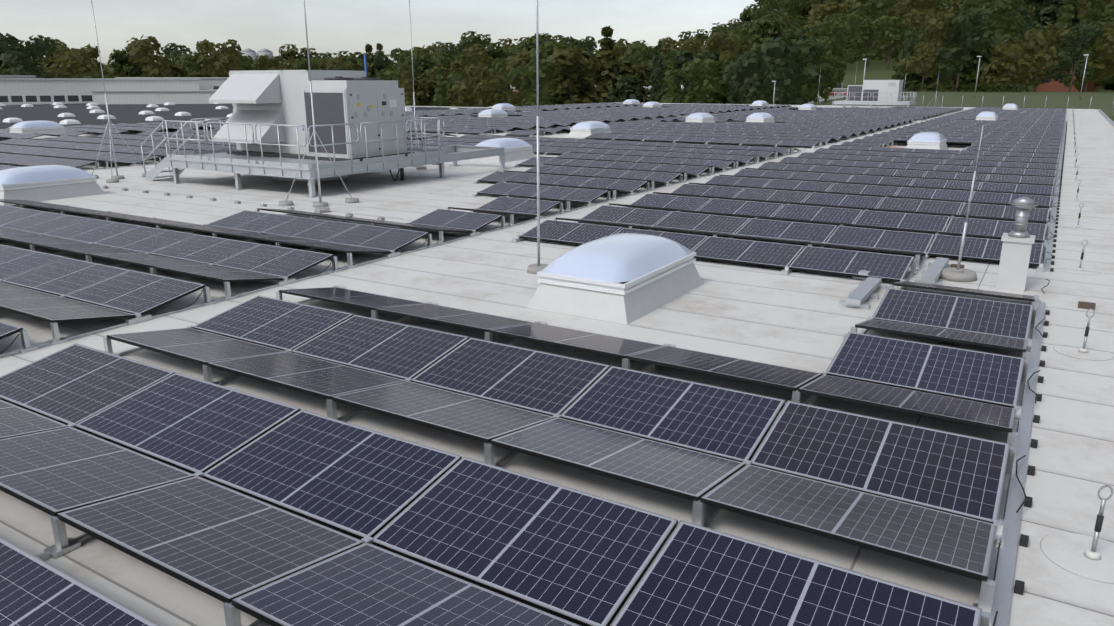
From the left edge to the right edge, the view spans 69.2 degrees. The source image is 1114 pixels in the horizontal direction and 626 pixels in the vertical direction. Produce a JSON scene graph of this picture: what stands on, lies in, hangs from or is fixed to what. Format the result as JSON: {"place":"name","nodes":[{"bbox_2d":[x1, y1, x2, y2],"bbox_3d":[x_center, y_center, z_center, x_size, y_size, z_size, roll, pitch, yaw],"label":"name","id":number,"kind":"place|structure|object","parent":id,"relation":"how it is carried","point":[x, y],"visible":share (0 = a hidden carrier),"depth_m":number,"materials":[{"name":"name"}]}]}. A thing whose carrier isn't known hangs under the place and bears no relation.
{"place":"outdoors","nodes":[
{"label":"outdoors","id":0,"kind":"place"},
{"bbox_2d":[91,86,231,103],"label":"long white hall","id":1,"kind":"object","parent":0,"point":[201,96],"visible":0.04,"depth_m":214.19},
{"bbox_2d":[115,77,228,88],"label":"white hall","id":2,"kind":"structure","parent":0,"point":[207,82],"depth_m":255.98,"materials":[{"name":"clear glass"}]},
{"bbox_2d":[0,0,775,64],"label":"sky","id":3,"kind":"structure","parent":0,"point":[333,26],"materials":[{"name":"white"}]},
{"bbox_2d":[0,102,1113,625],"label":"building roof","id":4,"kind":"structure","parent":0,"point":[794,318],"depth_m":10.54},
{"bbox_2d":[9,120,65,135],"bbox_3d":[-30.867,-10.995,47.981,1.560,0.840,2.640,10,19,30],"label":"skylight","id":5,"kind":"object","parent":4,"relation":"on","point":[42,127],"visible":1,"depth_m":47.48,"materials":[{"name":"white plastic"}]},
{"bbox_2d":[0,165,104,204],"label":"skylight","id":6,"kind":"object","parent":4,"relation":"on","point":[42,183],"visible":1,"depth_m":21.59,"materials":[{"name":"white plastic"}]},
{"bbox_2d":[91,0,146,182],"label":"lightning rod","id":7,"kind":"object","parent":4,"relation":"on","point":[116,178],"visible":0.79,"depth_m":25.74,"materials":[{"name":"metal"}]},
{"bbox_2d":[0,122,455,169],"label":"solar array","id":8,"kind":"object","parent":4,"relation":"on","point":[70,145],"visible":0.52,"depth_m":37.77,"materials":[{"name":"blue glass"}]},
{"bbox_2d":[98,184,402,220],"bbox_3d":[-10.145,-3.197,22.040,15.770,0.094,0.100,10,19,30],"label":"lightning conductor","id":9,"kind":"object","parent":4,"relation":"on","point":[239,202],"visible":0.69,"depth_m":20.86,"materials":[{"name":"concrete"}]},
{"bbox_2d":[279,0,358,212],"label":"lightning rod","id":10,"kind":"object","parent":4,"relation":"on","point":[321,204],"visible":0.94,"depth_m":20.13,"materials":[{"name":"metal"}]},
{"bbox_2d":[141,117,508,197],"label":"platform with railing","id":11,"kind":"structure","parent":4,"relation":"on","point":[220,160],"depth_m":24.14,"materials":[{"name":"metal"}]},
{"bbox_2d":[209,54,414,181],"bbox_3d":[-7.669,-6.146,25.434,5.500,3.900,3.686,10,19,30],"label":"rooftop hvac unit","id":12,"kind":"object","parent":11,"relation":"on","point":[283,97],"visible":0.94,"depth_m":24.41,"materials":[{"name":"paint"}]},
{"bbox_2d":[202,103,791,133],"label":"solar array","id":13,"kind":"object","parent":4,"relation":"on","point":[462,121],"visible":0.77,"depth_m":71.90,"materials":[{"name":"blue glass"}]},
{"bbox_2d":[468,138,534,162],"bbox_3d":[-2.228,-6.695,32.926,1.560,0.840,2.640,10,19,30],"label":"skylight","id":14,"kind":"object","parent":4,"relation":"on","point":[515,149],"visible":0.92,"depth_m":32.35,"materials":[{"name":"white plastic"}]},
{"bbox_2d":[0,281,1034,625],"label":"solar array","id":15,"kind":"object","parent":4,"relation":"on","point":[276,513],"visible":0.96,"depth_m":6.17,"materials":[{"name":"blue glass"}]},
{"bbox_2d":[0,130,1061,625],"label":"solar mounting rails","id":16,"kind":"object","parent":4,"relation":"on","point":[62,544],"visible":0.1,"depth_m":9.41,"materials":[{"name":"metal"}]},
{"bbox_2d":[0,199,536,339],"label":"solar array","id":17,"kind":"object","parent":16,"relation":"on","point":[35,284],"visible":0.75,"depth_m":14.10,"materials":[{"name":"blue glass"}]},
{"bbox_2d":[407,134,798,214],"bbox_3d":[-2.348,-6.146,31.903,17.780,0.223,21.750,10,19,30],"label":"solar array","id":18,"kind":"object","parent":16,"relation":"on","point":[613,164],"visible":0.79,"depth_m":28.28,"materials":[{"name":"blue glass"}]},
{"bbox_2d":[520,145,1058,281],"bbox_3d":[9.984,-4.072,24.643,8.880,0.223,26.590,10,19,30],"label":"solar array","id":19,"kind":"object","parent":16,"relation":"on","point":[849,184],"visible":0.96,"depth_m":18.37,"materials":[{"name":"blue glass"}]},
{"bbox_2d":[0,148,1061,625],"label":"string cables","id":20,"kind":"object","parent":4,"relation":"on","point":[622,196],"visible":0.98,"depth_m":11.21,"materials":[{"name":"black rubber"}]},
{"bbox_2d":[527,0,547,273],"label":"lightning rod","id":21,"kind":"object","parent":4,"relation":"on","point":[534,268],"visible":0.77,"depth_m":12.95,"materials":[{"name":"metal"}]},
{"bbox_2d":[568,121,610,136],"bbox_3d":[1.970,-10.787,47.254,1.560,0.840,2.640,10,19,30],"label":"skylight","id":22,"kind":"object","parent":4,"relation":"on","point":[585,129],"visible":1,"depth_m":46.45,"materials":[{"name":"white plastic"}]},
{"bbox_2d":[527,233,702,324],"bbox_3d":[0.937,-0.672,11.840,1.560,0.840,2.640,10,19,30],"label":"skylight","id":23,"kind":"object","parent":4,"relation":"on","point":[625,278],"visible":1,"depth_m":11.05,"materials":[{"name":"white plastic"}]},
{"bbox_2d":[507,107,962,146],"bbox_3d":[21.660,-16.915,69.610,17.780,0.223,65.310,10,19,30],"label":"solar array","id":24,"kind":"object","parent":4,"relation":"on","point":[808,128],"visible":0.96,"depth_m":52.39,"materials":[{"name":"blue glass"}]},
{"bbox_2d":[833,92,916,107],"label":"platform railing","id":25,"kind":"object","parent":4,"relation":"on","point":[892,102],"depth_m":94.86,"materials":[{"name":"metal"}]},
{"bbox_2d":[846,80,902,101],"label":"rooftop hvac unit","id":26,"kind":"object","parent":25,"relation":"on","point":[869,86],"visible":0.88,"depth_m":95.22,"materials":[{"name":"paint"}]},
{"bbox_2d":[906,132,947,149],"bbox_3d":[16.993,-7.874,37.057,1.560,0.840,2.640,10,19,30],"label":"skylight","id":27,"kind":"object","parent":4,"relation":"on","point":[928,140],"visible":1,"depth_m":36.19,"materials":[{"name":"white plastic"}]},
{"bbox_2d":[841,107,1066,152],"bbox_3d":[34.624,-15.125,63.342,8.880,0.223,67.730,10,19,30],"label":"solar array","id":28,"kind":"object","parent":4,"relation":"on","point":[1038,130],"visible":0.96,"depth_m":47.97,"materials":[{"name":"blue glass"}]},
{"bbox_2d":[939,125,983,281],"bbox_3d":[6.435,-1.722,12.673,0.600,2.400,0.600,10,19,30],"label":"lightning rod","id":29,"kind":"object","parent":4,"relation":"on","point":[958,274],"visible":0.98,"depth_m":12.77,"materials":[{"name":"metal"}]},
{"bbox_2d":[839,147,1095,309],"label":"cable trays","id":30,"kind":"object","parent":4,"relation":"on","point":[862,292],"visible":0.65,"depth_m":12.17,"materials":[{"name":"metal"}]},
{"bbox_2d":[996,196,1038,291],"bbox_3d":[6.943,-1.058,12.173,0.430,1.400,0.430,10,19,30],"label":"vent stack","id":31,"kind":"object","parent":4,"relation":"on","point":[1018,240],"visible":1,"depth_m":12.06,"materials":[{"name":"silver metal"}]},
{"bbox_2d":[987,121,1067,625],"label":"solar mounting end plates","id":32,"kind":"object","parent":4,"relation":"on","point":[1004,574],"visible":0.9,"depth_m":6.47,"materials":[{"name":"metal"}]},
{"bbox_2d":[1040,485,1113,582],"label":"roof anchor","id":33,"kind":"object","parent":4,"relation":"on","point":[1089,557],"visible":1,"depth_m":5.32,"materials":[{"name":"silver metal"}]},
{"bbox_2d":[1059,240,1100,274],"bbox_3d":[8.712,-0.957,13.393,0.600,0.526,0.600,10,19,30],"label":"roof anchor","id":34,"kind":"object","parent":4,"relation":"on","point":[1080,270],"visible":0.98,"depth_m":13.40,"materials":[{"name":"silver metal"}]},
{"bbox_2d":[1053,309,1113,360],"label":"roof anchor","id":35,"kind":"object","parent":4,"relation":"on","point":[1084,351],"visible":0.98,"depth_m":9.35,"materials":[{"name":"silver metal"}]},
{"bbox_2d":[447,83,847,102],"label":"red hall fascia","id":36,"kind":"structure","parent":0,"point":[838,89],"depth_m":171.65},
{"bbox_2d":[806,7,1113,121],"bbox_3d":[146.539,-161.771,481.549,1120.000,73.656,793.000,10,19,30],"label":"grass field","id":37,"kind":"structure","parent":0,"point":[1102,100],"depth_m":145.56,"materials":[{"name":"plant"}]},
{"bbox_2d":[0,33,56,77],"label":"tree","id":38,"kind":"object","parent":37,"relation":"on","point":[21,61],"visible":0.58,"depth_m":267.32,"materials":[{"name":"green plant"}]},
{"bbox_2d":[43,51,101,77],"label":"tree","id":39,"kind":"object","parent":37,"relation":"on","point":[74,65],"visible":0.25,"depth_m":293.64,"materials":[{"name":"green plant"}]},
{"bbox_2d":[53,43,103,70],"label":"tree","id":40,"kind":"object","parent":37,"relation":"on","point":[90,53],"visible":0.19,"depth_m":318.98,"materials":[{"name":"green plant"}]},
{"bbox_2d":[0,78,199,103],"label":"white hall","id":41,"kind":"structure","parent":37,"relation":"on","point":[39,90],"depth_m":219.12,"materials":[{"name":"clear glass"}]},
{"bbox_2d":[107,49,144,76],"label":"tree","id":42,"kind":"object","parent":37,"relation":"on","point":[127,68],"visible":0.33,"depth_m":299.80,"materials":[{"name":"green plant"}]},
{"bbox_2d":[122,34,172,76],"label":"tree","id":43,"kind":"object","parent":37,"relation":"on","point":[140,52],"visible":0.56,"depth_m":296.30,"materials":[{"name":"green plant"}]},
{"bbox_2d":[161,43,191,58],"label":"tree","id":44,"kind":"object","parent":37,"relation":"on","point":[170,50],"visible":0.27,"depth_m":404.47,"materials":[{"name":"green plant"}]},
{"bbox_2d":[180,51,205,74],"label":"tree","id":45,"kind":"object","parent":37,"relation":"on","point":[190,60],"visible":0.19,"depth_m":318.26,"materials":[{"name":"green plant"}]},
{"bbox_2d":[196,39,241,76],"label":"tree","id":46,"kind":"object","parent":37,"relation":"on","point":[205,47],"visible":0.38,"depth_m":316.15,"materials":[{"name":"green plant"}]},
{"bbox_2d":[213,54,245,76],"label":"tree","id":47,"kind":"object","parent":37,"relation":"on","point":[224,65],"visible":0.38,"depth_m":310.40,"materials":[{"name":"green plant"}]},
{"bbox_2d":[250,54,283,69],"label":"tree","id":48,"kind":"object","parent":37,"relation":"on","point":[264,62],"visible":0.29,"depth_m":309.00,"materials":[{"name":"green plant"}]},
{"bbox_2d":[279,44,317,63],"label":"tree","id":49,"kind":"object","parent":37,"relation":"on","point":[289,52],"visible":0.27,"depth_m":408.58,"materials":[{"name":"green plant"}]},
{"bbox_2d":[363,43,376,77],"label":"tree","id":50,"kind":"object","parent":37,"relation":"on","point":[371,69],"visible":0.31,"depth_m":206.44,"materials":[{"name":"green plant"}]},
{"bbox_2d":[400,63,419,105],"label":"tree","id":51,"kind":"object","parent":37,"relation":"on","point":[407,82],"visible":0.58,"depth_m":198.01,"materials":[{"name":"green plant"}]},
{"bbox_2d":[405,55,435,81],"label":"tree","id":52,"kind":"object","parent":37,"relation":"on","point":[419,65],"visible":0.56,"depth_m":282.74,"materials":[{"name":"green plant"}]},
{"bbox_2d":[412,73,450,105],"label":"tree","id":53,"kind":"object","parent":37,"relation":"on","point":[424,92],"visible":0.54,"depth_m":201.69,"materials":[{"name":"green plant"}]},
{"bbox_2d":[433,68,448,105],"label":"tree","id":54,"kind":"object","parent":37,"relation":"on","point":[440,90],"visible":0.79,"depth_m":193.42,"materials":[{"name":"green plant"}]},
{"bbox_2d":[437,52,471,76],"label":"tree","id":55,"kind":"object","parent":37,"relation":"on","point":[443,60],"visible":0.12,"depth_m":283.58,"materials":[{"name":"green plant"}]},
{"bbox_2d":[443,81,490,106],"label":"tree","id":56,"kind":"object","parent":37,"relation":"on","point":[461,101],"visible":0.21,"depth_m":191.40,"materials":[{"name":"green plant"}]},
{"bbox_2d":[459,31,490,47],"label":"tree","id":57,"kind":"object","parent":37,"relation":"on","point":[471,39],"visible":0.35,"depth_m":366.65,"materials":[{"name":"green plant"}]},
{"bbox_2d":[455,62,501,106],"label":"tree","id":58,"kind":"object","parent":37,"relation":"on","point":[484,88],"visible":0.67,"depth_m":184.89,"materials":[{"name":"green plant"}]},
{"bbox_2d":[465,51,492,78],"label":"tree","id":59,"kind":"object","parent":37,"relation":"on","point":[486,60],"visible":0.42,"depth_m":287.09,"materials":[{"name":"green plant"}]},
{"bbox_2d":[493,90,522,105],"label":"tree","id":60,"kind":"object","parent":37,"relation":"on","point":[504,98],"visible":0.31,"depth_m":184.87,"materials":[{"name":"green plant"}]},
{"bbox_2d":[486,50,534,105],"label":"tree","id":61,"kind":"object","parent":37,"relation":"on","point":[516,60],"visible":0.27,"depth_m":190.26,"materials":[{"name":"green plant"}]},
{"bbox_2d":[513,33,549,58],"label":"tree","id":62,"kind":"object","parent":37,"relation":"on","point":[530,45],"visible":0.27,"depth_m":285.72,"materials":[{"name":"green plant"}]},
{"bbox_2d":[507,41,572,105],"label":"tree","id":63,"kind":"object","parent":37,"relation":"on","point":[546,70],"visible":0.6,"depth_m":174.16,"materials":[{"name":"green plant"}]},
{"bbox_2d":[546,46,602,104],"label":"tree","id":64,"kind":"object","parent":37,"relation":"on","point":[573,65],"visible":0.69,"depth_m":171.61,"materials":[{"name":"green plant"}]},
{"bbox_2d":[561,36,596,84],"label":"tree","id":65,"kind":"object","parent":37,"relation":"on","point":[590,44],"visible":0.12,"depth_m":262.88,"materials":[{"name":"green plant"}]},
{"bbox_2d":[588,26,618,102],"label":"tree","id":66,"kind":"object","parent":37,"relation":"on","point":[604,83],"visible":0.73,"depth_m":172.34,"materials":[{"name":"green plant"}]},
{"bbox_2d":[604,73,642,102],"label":"tree","id":67,"kind":"object","parent":37,"relation":"on","point":[627,89],"visible":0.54,"depth_m":168.89,"materials":[{"name":"green plant"}]},
{"bbox_2d":[616,59,653,102],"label":"tree","id":68,"kind":"object","parent":37,"relation":"on","point":[624,68],"visible":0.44,"depth_m":175.31,"materials":[{"name":"green plant"}]},
{"bbox_2d":[617,40,653,83],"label":"tree","id":69,"kind":"object","parent":37,"relation":"on","point":[639,51],"visible":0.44,"depth_m":250.03,"materials":[{"name":"green plant"}]},
{"bbox_2d":[648,44,665,101],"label":"tree","id":70,"kind":"object","parent":37,"relation":"on","point":[657,82],"visible":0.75,"depth_m":169.77,"materials":[{"name":"green plant"}]},
{"bbox_2d":[659,50,680,102],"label":"tree","id":71,"kind":"object","parent":37,"relation":"on","point":[671,86],"visible":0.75,"depth_m":162.40,"materials":[{"name":"green plant"}]},
{"bbox_2d":[657,37,703,85],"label":"tree","id":72,"kind":"object","parent":37,"relation":"on","point":[667,44],"visible":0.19,"depth_m":244.33,"materials":[{"name":"green plant"}]},
{"bbox_2d":[675,50,722,103],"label":"tree","id":73,"kind":"object","parent":37,"relation":"on","point":[683,57],"visible":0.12,"depth_m":167.77,"materials":[{"name":"green plant"}]},
{"bbox_2d":[678,56,727,103],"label":"tree","id":74,"kind":"object","parent":37,"relation":"on","point":[699,75],"visible":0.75,"depth_m":157.92,"materials":[{"name":"green plant"}]},
{"bbox_2d":[698,30,739,100],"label":"tree","id":75,"kind":"object","parent":37,"relation":"on","point":[723,46],"visible":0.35,"depth_m":170.38,"materials":[{"name":"green plant"}]},
{"bbox_2d":[708,55,739,103],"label":"tree","id":76,"kind":"object","parent":37,"relation":"on","point":[721,73],"visible":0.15,"depth_m":165.11,"materials":[{"name":"green plant"}]},
{"bbox_2d":[712,23,749,47],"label":"tree","id":77,"kind":"object","parent":37,"relation":"on","point":[743,28],"visible":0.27,"depth_m":266.56,"materials":[{"name":"green plant"}]},
{"bbox_2d":[722,47,779,103],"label":"tree","id":78,"kind":"object","parent":37,"relation":"on","point":[744,73],"visible":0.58,"depth_m":152.41,"materials":[{"name":"green plant"}]},
{"bbox_2d":[743,4,770,19],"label":"tree","id":79,"kind":"object","parent":37,"relation":"on","point":[755,14],"visible":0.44,"depth_m":318.26,"materials":[{"name":"green plant"}]},
{"bbox_2d":[746,16,799,48],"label":"tree","id":80,"kind":"object","parent":37,"relation":"on","point":[768,28],"visible":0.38,"depth_m":231.32,"materials":[{"name":"green plant"}]},
{"bbox_2d":[750,31,833,104],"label":"tree","id":81,"kind":"object","parent":37,"relation":"on","point":[780,48],"visible":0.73,"depth_m":152.47,"materials":[{"name":"green plant"}]},
{"bbox_2d":[780,0,810,28],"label":"tree","id":82,"kind":"object","parent":37,"relation":"on","point":[791,7],"visible":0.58,"depth_m":270.68,"materials":[{"name":"green plant"}]},
{"bbox_2d":[786,50,837,102],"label":"tree","id":83,"kind":"object","parent":37,"relation":"on","point":[813,89],"visible":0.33,"depth_m":157.96,"materials":[{"name":"green plant"}]},
{"bbox_2d":[806,0,849,23],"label":"tree","id":84,"kind":"object","parent":37,"relation":"on","point":[830,8],"visible":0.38,"depth_m":257.30,"materials":[{"name":"green plant"}]},
{"bbox_2d":[809,19,857,101],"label":"tree","id":85,"kind":"object","parent":37,"relation":"on","point":[832,46],"visible":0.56,"depth_m":159.72,"materials":[{"name":"green plant"}]},
{"bbox_2d":[829,12,863,68],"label":"tree","id":86,"kind":"object","parent":37,"relation":"on","point":[853,56],"visible":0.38,"depth_m":224.90,"materials":[{"name":"green plant"}]},
{"bbox_2d":[847,0,900,66],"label":"tree","id":87,"kind":"object","parent":37,"relation":"on","point":[864,36],"visible":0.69,"depth_m":224.40,"materials":[{"name":"green plant"}]},
{"bbox_2d":[861,14,904,69],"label":"tree","id":88,"kind":"object","parent":37,"relation":"on","point":[887,27],"visible":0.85,"depth_m":220.88,"materials":[{"name":"green plant"}]},
{"bbox_2d":[877,0,944,49],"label":"tree","id":89,"kind":"object","parent":37,"relation":"on","point":[927,6],"visible":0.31,"depth_m":222.55,"materials":[{"name":"green plant"}]},
{"bbox_2d":[891,52,930,90],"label":"tree","id":90,"kind":"object","parent":37,"relation":"on","point":[916,80],"visible":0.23,"depth_m":189.10,"materials":[{"name":"green plant"}]},
{"bbox_2d":[894,29,939,90],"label":"tree","id":91,"kind":"object","parent":37,"relation":"on","point":[910,40],"visible":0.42,"depth_m":192.65,"materials":[{"name":"green plant"}]},
{"bbox_2d":[899,7,957,91],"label":"tree","id":92,"kind":"object","parent":37,"relation":"on","point":[934,34],"visible":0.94,"depth_m":178.67,"materials":[{"name":"green plant"}]},
{"bbox_2d":[843,82,1036,91],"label":"hedge","id":93,"kind":"object","parent":37,"relation":"on","point":[987,87],"visible":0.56,"depth_m":174.47,"materials":[{"name":"green plant"}]},
{"bbox_2d":[934,7,994,91],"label":"tree","id":94,"kind":"object","parent":37,"relation":"on","point":[965,33],"visible":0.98,"depth_m":174.49,"materials":[{"name":"green plant"}]},
{"bbox_2d":[951,38,1011,91],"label":"tree","id":95,"kind":"object","parent":37,"relation":"on","point":[971,63],"visible":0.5,"depth_m":178.47,"materials":[{"name":"green plant"}]},
{"bbox_2d":[961,0,1026,90],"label":"tree","id":96,"kind":"object","parent":37,"relation":"on","point":[1005,27],"visible":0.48,"depth_m":185.40,"materials":[{"name":"green plant"}]},
{"bbox_2d":[971,37,1038,91],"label":"tree","id":97,"kind":"object","parent":37,"relation":"on","point":[1009,55],"visible":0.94,"depth_m":172.82,"materials":[{"name":"green plant"}]},
{"bbox_2d":[1001,4,1044,80],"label":"tree","id":98,"kind":"object","parent":37,"relation":"on","point":[1022,11],"visible":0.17,"depth_m":192.45,"materials":[{"name":"green plant"}]},
{"bbox_2d":[1003,22,1077,91],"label":"tree","id":99,"kind":"object","parent":37,"relation":"on","point":[1045,53],"visible":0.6,"depth_m":170.89,"materials":[{"name":"green plant"}]},
{"bbox_2d":[1023,0,1079,29],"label":"tree","id":100,"kind":"object","parent":37,"relation":"on","point":[1044,8],"visible":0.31,"depth_m":205.53,"materials":[{"name":"green plant"}]},
{"bbox_2d":[1053,0,1074,45],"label":"tree","id":101,"kind":"object","parent":37,"relation":"on","point":[1064,18],"visible":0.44,"depth_m":197.38,"materials":[{"name":"green plant"}]},
{"bbox_2d":[1036,47,1094,91],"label":"brick house","id":102,"kind":"structure","parent":37,"relation":"on","point":[1052,86],"depth_m":184.03,"materials":[{"name":"red brick"}]},
{"bbox_2d":[1045,21,1100,91],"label":"tree","id":103,"kind":"object","parent":37,"relation":"on","point":[1069,53],"visible":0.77,"depth_m":168.57,"materials":[{"name":"green plant"}]},
{"bbox_2d":[1061,40,1113,91],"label":"tree","id":104,"kind":"object","parent":37,"relation":"on","point":[1092,52],"visible":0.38,"depth_m":170.20,"materials":[{"name":"green plant"}]},
{"bbox_2d":[1072,0,1106,23],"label":"tree","id":105,"kind":"object","parent":37,"relation":"on","point":[1096,8],"visible":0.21,"depth_m":207.60,"materials":[{"name":"green plant"}]},
{"bbox_2d":[1082,22,1113,80],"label":"tree","id":106,"kind":"object","parent":37,"relation":"on","point":[1107,34],"visible":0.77,"depth_m":165.22,"materials":[{"name":"green plant"}]},
{"label":"ground","id":107,"kind":"structure","parent":0,"visible":0},
{"bbox_2d":[0,102,487,128],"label":"black hall roof","id":108,"kind":"structure","parent":107,"relation":"on","point":[72,114],"depth_m":155.20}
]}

